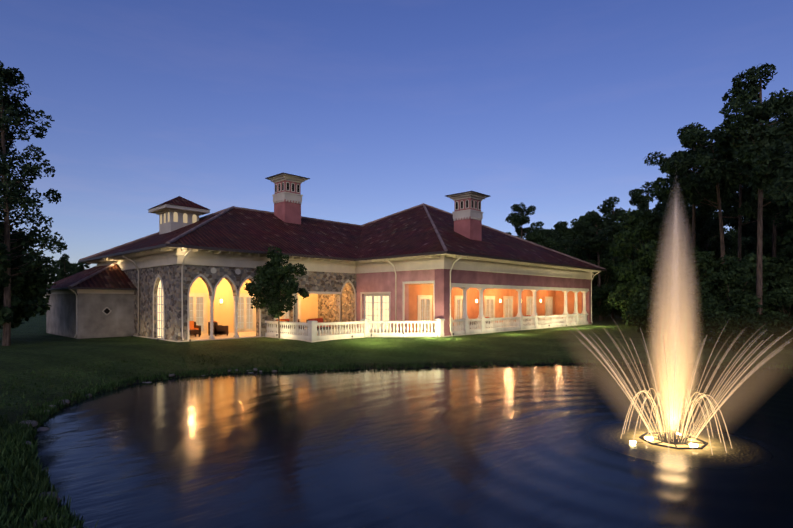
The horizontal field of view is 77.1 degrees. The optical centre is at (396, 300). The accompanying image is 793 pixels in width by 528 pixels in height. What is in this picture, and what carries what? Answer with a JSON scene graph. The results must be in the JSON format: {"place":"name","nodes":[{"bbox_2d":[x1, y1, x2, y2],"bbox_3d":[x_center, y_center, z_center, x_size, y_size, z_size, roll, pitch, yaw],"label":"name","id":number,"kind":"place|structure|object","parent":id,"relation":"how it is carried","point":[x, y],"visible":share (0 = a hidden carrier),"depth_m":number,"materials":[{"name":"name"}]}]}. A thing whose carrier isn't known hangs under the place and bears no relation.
{"place":"outdoors","nodes":[
{"label":"outdoors","id":0,"kind":"place"},
{"bbox_2d":[0,312,792,527],"bbox_3d":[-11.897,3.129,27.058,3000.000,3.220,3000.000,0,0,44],"label":"ground","id":1,"kind":"structure","parent":0,"point":[35,347],"depth_m":25.19,"materials":[{"name":"green plant"}]},
{"bbox_2d":[0,260,51,328],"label":"shrub","id":2,"kind":"object","parent":1,"relation":"on","point":[17,316],"visible":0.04,"depth_m":27.44,"materials":[{"name":"green plant"}]},
{"bbox_2d":[0,223,58,326],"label":"shrub","id":3,"kind":"object","parent":1,"relation":"on","point":[33,284],"visible":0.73,"depth_m":25.99,"materials":[{"name":"green plant"}]},
{"bbox_2d":[0,61,67,345],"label":"tree","id":4,"kind":"object","parent":1,"relation":"on","point":[14,190],"visible":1,"depth_m":25.01,"materials":[{"name":"green plant"}]},
{"bbox_2d":[48,254,77,279],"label":"tree","id":5,"kind":"object","parent":1,"relation":"on","point":[61,262],"visible":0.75,"depth_m":108.89,"materials":[{"name":"green plant"}]},
{"bbox_2d":[56,261,70,281],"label":"tree","id":6,"kind":"object","parent":1,"relation":"on","point":[66,275],"visible":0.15,"depth_m":120.90,"materials":[{"name":"green plant"}]},
{"bbox_2d":[73,262,89,273],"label":"tree","id":7,"kind":"object","parent":1,"relation":"on","point":[80,268],"visible":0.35,"depth_m":106.66,"materials":[{"name":"green plant"}]},
{"bbox_2d":[20,368,276,527],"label":"bank rocks","id":8,"kind":"object","parent":1,"relation":"on","point":[66,402],"visible":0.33,"depth_m":12.05,"materials":[{"name":"grey stone"}]},
{"bbox_2d":[244,246,308,337],"bbox_3d":[-6.985,-0.452,29.737,3.766,5.549,3.699,0,0,26],"label":"tree","id":9,"kind":"object","parent":1,"relation":"on","point":[282,289],"visible":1,"depth_m":29.05,"materials":[{"name":"green plant"}]},
{"bbox_2d":[46,173,606,342],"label":"stucco walls","id":10,"kind":"structure","parent":1,"relation":"on","point":[94,320],"depth_m":33.87,"materials":[{"name":"paint"}]},
{"bbox_2d":[124,264,355,340],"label":"stone walls","id":11,"kind":"structure","parent":10,"relation":"on","point":[328,304],"depth_m":30.26,"materials":[{"name":"grey stone"}]},
{"bbox_2d":[47,174,600,339],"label":"cornice trim","id":12,"kind":"structure","parent":10,"relation":"on","point":[163,256],"depth_m":33.48,"materials":[{"name":"white paint"}]},
{"bbox_2d":[47,196,604,288],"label":"roof tiles","id":13,"kind":"object","parent":12,"relation":"on","point":[423,228],"visible":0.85,"depth_m":35.60,"materials":[{"name":"red tile"}]},
{"bbox_2d":[157,280,532,337],"bbox_3d":[0.985,0.409,38.250,7.308,3.600,34.877,0,0,65],"label":"window glass","id":14,"kind":"object","parent":10,"relation":"on","point":[199,321],"visible":0.23,"depth_m":35.09,"materials":[{"name":"clear glass"}]},
{"bbox_2d":[156,283,551,337],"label":"window frames","id":15,"kind":"structure","parent":10,"relation":"attached to","point":[548,306],"depth_m":34.98,"materials":[{"name":"white wood"}]},
{"bbox_2d":[189,315,530,336],"bbox_3d":[-0.301,1.751,35.370,29.760,0.917,7.005,0,0,-24],"label":"patio furniture","id":16,"kind":"object","parent":10,"relation":"on","point":[194,329],"visible":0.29,"depth_m":31.25,"materials":[{"name":"wicker"}]},
{"bbox_2d":[209,287,587,340],"bbox_3d":[4.841,0.694,35.645,34.119,3.070,6.766,0,0,-30],"label":"balustrade","id":17,"kind":"object","parent":10,"relation":"on","point":[480,325],"visible":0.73,"depth_m":30.75,"materials":[{"name":"white stone"}]},
{"bbox_2d":[131,298,566,341],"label":"wall lamps","id":18,"kind":"object","parent":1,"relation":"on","point":[371,334],"visible":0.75,"depth_m":33.58,"materials":[{"name":"white metal"}]},
{"bbox_2d":[0,349,791,527],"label":"bank grass tufts","id":19,"kind":"object","parent":1,"relation":"on","point":[18,455],"visible":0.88,"depth_m":10.96,"materials":[{"name":"green plant"}]},
{"bbox_2d":[505,203,546,239],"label":"pine tree","id":20,"kind":"object","parent":1,"relation":"on","point":[519,219],"visible":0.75,"depth_m":86.48,"materials":[{"name":"green plant"}]},
{"bbox_2d":[525,231,559,251],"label":"oak tree","id":21,"kind":"object","parent":1,"relation":"on","point":[535,237],"visible":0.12,"depth_m":58.07,"materials":[{"name":"green plant"}]},
{"bbox_2d":[541,228,566,250],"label":"pine tree","id":22,"kind":"object","parent":1,"relation":"on","point":[555,236],"visible":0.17,"depth_m":84.86,"materials":[{"name":"green plant"}]},
{"bbox_2d":[548,221,566,237],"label":"pine tree","id":23,"kind":"object","parent":1,"relation":"on","point":[557,225],"visible":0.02,"depth_m":94.59,"materials":[{"name":"green plant"}]},
{"bbox_2d":[547,218,594,262],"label":"oak tree","id":24,"kind":"object","parent":1,"relation":"on","point":[564,232],"visible":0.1,"depth_m":70.09,"materials":[{"name":"green plant"}]},
{"bbox_2d":[562,210,610,282],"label":"oak tree","id":25,"kind":"object","parent":1,"relation":"on","point":[582,255],"visible":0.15,"depth_m":60.82,"materials":[{"name":"green plant"}]},
{"bbox_2d":[559,212,624,320],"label":"pine tree","id":26,"kind":"object","parent":1,"relation":"on","point":[595,243],"visible":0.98,"depth_m":54.40,"materials":[{"name":"green plant"}]},
{"bbox_2d":[592,268,613,317],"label":"shrub","id":27,"kind":"object","parent":1,"relation":"on","point":[593,282],"visible":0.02,"depth_m":63.11,"materials":[{"name":"green plant"}]},
{"bbox_2d":[592,284,614,316],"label":"shrub","id":28,"kind":"object","parent":1,"relation":"on","point":[607,310],"visible":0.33,"depth_m":54.77,"materials":[{"name":"green plant"}]},
{"bbox_2d":[588,258,622,319],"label":"shrub","id":29,"kind":"object","parent":1,"relation":"on","point":[610,276],"visible":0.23,"depth_m":55.73,"materials":[{"name":"green plant"}]},
{"bbox_2d":[597,197,629,317],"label":"pine tree","id":30,"kind":"object","parent":1,"relation":"on","point":[609,212],"visible":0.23,"depth_m":63.74,"materials":[{"name":"green plant"}]},
{"bbox_2d":[610,289,621,316],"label":"shrub","id":31,"kind":"object","parent":1,"relation":"on","point":[617,313],"visible":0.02,"depth_m":60.91,"materials":[{"name":"green plant"}]},
{"bbox_2d":[607,282,633,325],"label":"shrub","id":32,"kind":"object","parent":1,"relation":"on","point":[621,288],"visible":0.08,"depth_m":43.95,"materials":[{"name":"green plant"}]},
{"bbox_2d":[612,247,640,289],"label":"oak tree","id":33,"kind":"object","parent":1,"relation":"on","point":[615,268],"visible":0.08,"depth_m":47.98,"materials":[{"name":"green plant"}]},
{"bbox_2d":[608,264,663,313],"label":"shrub","id":34,"kind":"object","parent":1,"relation":"on","point":[621,299],"visible":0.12,"depth_m":41.10,"materials":[{"name":"green plant"}]},
{"bbox_2d":[624,289,669,336],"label":"shrub","id":35,"kind":"object","parent":1,"relation":"on","point":[637,319],"visible":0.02,"depth_m":30.69,"materials":[{"name":"green plant"}]},
{"bbox_2d":[609,208,688,284],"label":"oak tree","id":36,"kind":"object","parent":1,"relation":"on","point":[642,227],"visible":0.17,"depth_m":42.48,"materials":[{"name":"green plant"}]},
{"bbox_2d":[619,226,679,261],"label":"oak tree","id":37,"kind":"object","parent":1,"relation":"on","point":[631,255],"visible":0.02,"depth_m":51.74,"materials":[{"name":"green plant"}]},
{"bbox_2d":[620,182,689,236],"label":"pine tree","id":38,"kind":"object","parent":1,"relation":"on","point":[640,200],"visible":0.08,"depth_m":58.17,"materials":[{"name":"green plant"}]},
{"bbox_2d":[631,237,698,300],"bbox_3d":[20.163,-1.165,37.162,5.861,6.982,5.917,0,0,-35],"label":"shrub","id":39,"kind":"object","parent":1,"relation":"on","point":[642,281],"visible":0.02,"depth_m":37.45,"materials":[{"name":"green plant"}]},
{"bbox_2d":[639,278,716,329],"bbox_3d":[16.224,0.508,28.758,3.570,3.742,3.536,0,0,9],"label":"shrub","id":40,"kind":"object","parent":1,"relation":"on","point":[645,308],"depth_m":28.19,"materials":[{"name":"green plant"}]},
{"bbox_2d":[653,200,723,252],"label":"pine tree","id":41,"kind":"object","parent":1,"relation":"on","point":[663,208],"visible":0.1,"depth_m":47.30,"materials":[{"name":"green plant"}]},
{"bbox_2d":[653,198,727,237],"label":"pine tree","id":42,"kind":"object","parent":1,"relation":"on","point":[715,216],"visible":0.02,"depth_m":55.36,"materials":[{"name":"green plant"}]},
{"bbox_2d":[660,261,728,308],"bbox_3d":[17.787,-0.062,30.633,4.222,4.771,4.262,0,0,-17],"label":"shrub","id":43,"kind":"object","parent":1,"relation":"on","point":[696,277],"visible":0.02,"depth_m":29.94,"materials":[{"name":"green plant"}]},
{"bbox_2d":[663,305,731,347],"bbox_3d":[15.953,1.472,26.602,2.964,2.510,3.186,0,0,-16],"label":"shrub","id":44,"kind":"object","parent":1,"relation":"on","point":[709,327],"depth_m":25.99,"materials":[{"name":"green plant"}]},
{"bbox_2d":[644,122,756,260],"bbox_3d":[22.373,-5.380,36.286,7.040,15.405,6.869,0,0,0],"label":"pine tree","id":45,"kind":"object","parent":1,"relation":"on","point":[702,209],"visible":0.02,"depth_m":37.14,"materials":[{"name":"green plant"}]},
{"bbox_2d":[683,293,733,329],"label":"shrub","id":46,"kind":"object","parent":1,"relation":"on","point":[727,303],"depth_m":27.80,"materials":[{"name":"green plant"}]},
{"bbox_2d":[679,251,750,302],"bbox_3d":[19.199,-0.359,30.757,4.801,5.366,4.847,0,0,21],"label":"shrub","id":47,"kind":"object","parent":1,"relation":"on","point":[704,258],"visible":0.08,"depth_m":29.91,"materials":[{"name":"green plant"}]},
{"bbox_2d":[695,227,734,261],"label":"oak tree","id":48,"kind":"object","parent":1,"relation":"on","point":[715,250],"visible":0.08,"depth_m":58.48,"materials":[{"name":"green plant"}]},
{"bbox_2d":[692,203,737,237],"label":"pine tree","id":49,"kind":"object","parent":1,"relation":"on","point":[718,214],"depth_m":73.03,"materials":[{"name":"green plant"}]},
{"bbox_2d":[704,228,735,250],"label":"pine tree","id":50,"kind":"object","parent":1,"relation":"on","point":[714,240],"visible":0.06,"depth_m":66.01,"materials":[{"name":"green plant"}]},
{"bbox_2d":[652,128,788,263],"bbox_3d":[20.559,-4.573,33.168,9.393,13.794,7.243,0,0,-23],"label":"pine tree","id":51,"kind":"object","parent":1,"relation":"on","point":[694,188],"visible":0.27,"depth_m":32.53,"materials":[{"name":"green plant"}]},
{"bbox_2d":[699,270,768,315],"bbox_3d":[18.958,0.335,28.264,3.733,4.085,3.769,0,0,28],"label":"shrub","id":52,"kind":"object","parent":1,"relation":"on","point":[746,296],"visible":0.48,"depth_m":27.32,"materials":[{"name":"green plant"}]},
{"bbox_2d":[701,304,768,352],"bbox_3d":[18.079,1.464,26.477,2.875,2.582,3.090,0,0,-31],"label":"shrub","id":53,"kind":"object","parent":1,"relation":"on","point":[754,325],"depth_m":25.64,"materials":[{"name":"green plant"}]},
{"bbox_2d":[714,227,756,259],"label":"oak tree","id":54,"kind":"object","parent":1,"relation":"on","point":[734,233],"visible":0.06,"depth_m":68.28,"materials":[{"name":"green plant"}]},
{"bbox_2d":[706,253,777,302],"bbox_3d":[20.913,-0.238,29.585,4.302,5.124,4.343,0,0,38],"label":"shrub","id":55,"kind":"object","parent":1,"relation":"on","point":[746,262],"visible":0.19,"depth_m":28.67,"materials":[{"name":"green plant"}]},
{"bbox_2d":[692,63,792,347],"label":"pine tree","id":56,"kind":"object","parent":1,"relation":"on","point":[769,160],"visible":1,"depth_m":25.97,"materials":[{"name":"green plant"}]},
{"bbox_2d":[716,121,792,261],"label":"pine tree","id":57,"kind":"object","parent":1,"relation":"on","point":[729,211],"visible":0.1,"depth_m":39.84,"materials":[{"name":"green plant"}]},
{"bbox_2d":[727,297,782,340],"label":"shrub","id":58,"kind":"object","parent":1,"relation":"on","point":[765,313],"depth_m":26.97,"materials":[{"name":"green plant"}]},
{"bbox_2d":[721,187,792,237],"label":"pine tree","id":59,"kind":"object","parent":1,"relation":"on","point":[788,224],"visible":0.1,"depth_m":49.69,"materials":[{"name":"green plant"}]},
{"bbox_2d":[726,185,791,242],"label":"pine tree","id":60,"kind":"object","parent":1,"relation":"on","point":[734,223],"visible":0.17,"depth_m":47.20,"materials":[{"name":"green plant"}]},
{"bbox_2d":[725,119,792,256],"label":"pine tree","id":61,"kind":"object","parent":1,"relation":"on","point":[746,191],"visible":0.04,"depth_m":41.92,"materials":[{"name":"green plant"}]},
{"bbox_2d":[732,314,786,350],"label":"shrub","id":62,"kind":"object","parent":1,"relation":"on","point":[766,318],"depth_m":25.96,"materials":[{"name":"green plant"}]},
{"bbox_2d":[741,236,779,256],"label":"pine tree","id":63,"kind":"object","parent":1,"relation":"on","point":[746,242],"visible":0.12,"depth_m":64.17,"materials":[{"name":"green plant"}]},
{"bbox_2d":[742,211,789,248],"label":"pine tree","id":64,"kind":"object","parent":1,"relation":"on","point":[746,232],"visible":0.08,"depth_m":55.33,"materials":[{"name":"green plant"}]},
{"bbox_2d":[743,256,792,290],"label":"shrub","id":65,"kind":"object","parent":1,"relation":"on","point":[767,273],"visible":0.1,"depth_m":28.96,"materials":[{"name":"green plant"}]},
{"bbox_2d":[754,234,785,257],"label":"oak tree","id":66,"kind":"object","parent":1,"relation":"on","point":[767,244],"visible":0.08,"depth_m":42.90,"materials":[{"name":"green plant"}]},
{"bbox_2d":[762,287,792,342],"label":"shrub","id":67,"kind":"object","parent":1,"relation":"on","point":[784,301],"visible":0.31,"depth_m":26.08,"materials":[{"name":"green plant"}]},
{"bbox_2d":[763,229,792,292],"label":"shrub","id":68,"kind":"object","parent":1,"relation":"on","point":[787,239],"visible":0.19,"depth_m":29.61,"materials":[{"name":"green plant"}]},
{"bbox_2d":[765,121,792,206],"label":"pine tree","id":69,"kind":"object","parent":1,"relation":"on","point":[790,152],"visible":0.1,"depth_m":31.41,"materials":[{"name":"green plant"}]},
{"bbox_2d":[765,257,792,291],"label":"shrub","id":70,"kind":"object","parent":1,"relation":"on","point":[768,268],"visible":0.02,"depth_m":29.15,"materials":[{"name":"green plant"}]},
{"bbox_2d":[768,261,792,291],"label":"shrub","id":71,"kind":"object","parent":1,"relation":"on","point":[787,273],"depth_m":29.04,"materials":[{"name":"green plant"}]},
{"bbox_2d":[770,278,792,341],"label":"shrub","id":72,"kind":"object","parent":1,"relation":"on","point":[786,282],"visible":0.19,"depth_m":27.53,"materials":[{"name":"green plant"}]},
{"bbox_2d":[786,192,792,223],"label":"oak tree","id":73,"kind":"object","parent":1,"relation":"on","point":[791,217],"visible":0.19,"depth_m":28.50,"materials":[{"name":"green plant"}]},
{"bbox_2d":[0,0,792,446],"label":"sky","id":74,"kind":"structure","parent":0,"point":[387,107],"materials":[{"name":"blue"}]},
{"bbox_2d":[33,364,792,527],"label":"pond water","id":75,"kind":"structure","parent":0,"point":[529,446],"depth_m":10.27,"materials":[{"name":"blue liquid"}]},
{"bbox_2d":[630,430,707,449],"bbox_3d":[6.070,3.039,11.010,1.299,0.300,1.466,0,0,44],"label":"fountain base","id":76,"kind":"object","parent":75,"relation":"on","point":[670,439],"visible":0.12,"depth_m":10.89,"materials":[{"name":"black"}]},
{"bbox_2d":[662,192,684,431],"bbox_3d":[6.140,0.340,10.994,0.440,5.500,0.440,1,2,44],"label":"fountain jet","id":77,"kind":"object","parent":76,"relation":"on","point":[666,320],"depth_m":10.92,"materials":[{"name":"grey liquid"}]},
{"bbox_2d":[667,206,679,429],"bbox_3d":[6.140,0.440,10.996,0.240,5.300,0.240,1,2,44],"label":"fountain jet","id":78,"kind":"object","parent":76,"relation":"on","point":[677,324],"depth_m":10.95,"materials":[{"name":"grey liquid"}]},
{"bbox_2d":[572,323,791,454],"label":"fountain jets","id":79,"kind":"object","parent":76,"relation":"on","point":[648,397],"visible":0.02,"depth_m":10.82,"materials":[{"name":"grey liquid"}]},
{"bbox_2d":[635,422,726,452],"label":"water splashes","id":80,"kind":"object","parent":75,"relation":"on","point":[674,445],"visible":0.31,"depth_m":10.83,"materials":[{"name":"white liquid"}]}
]}

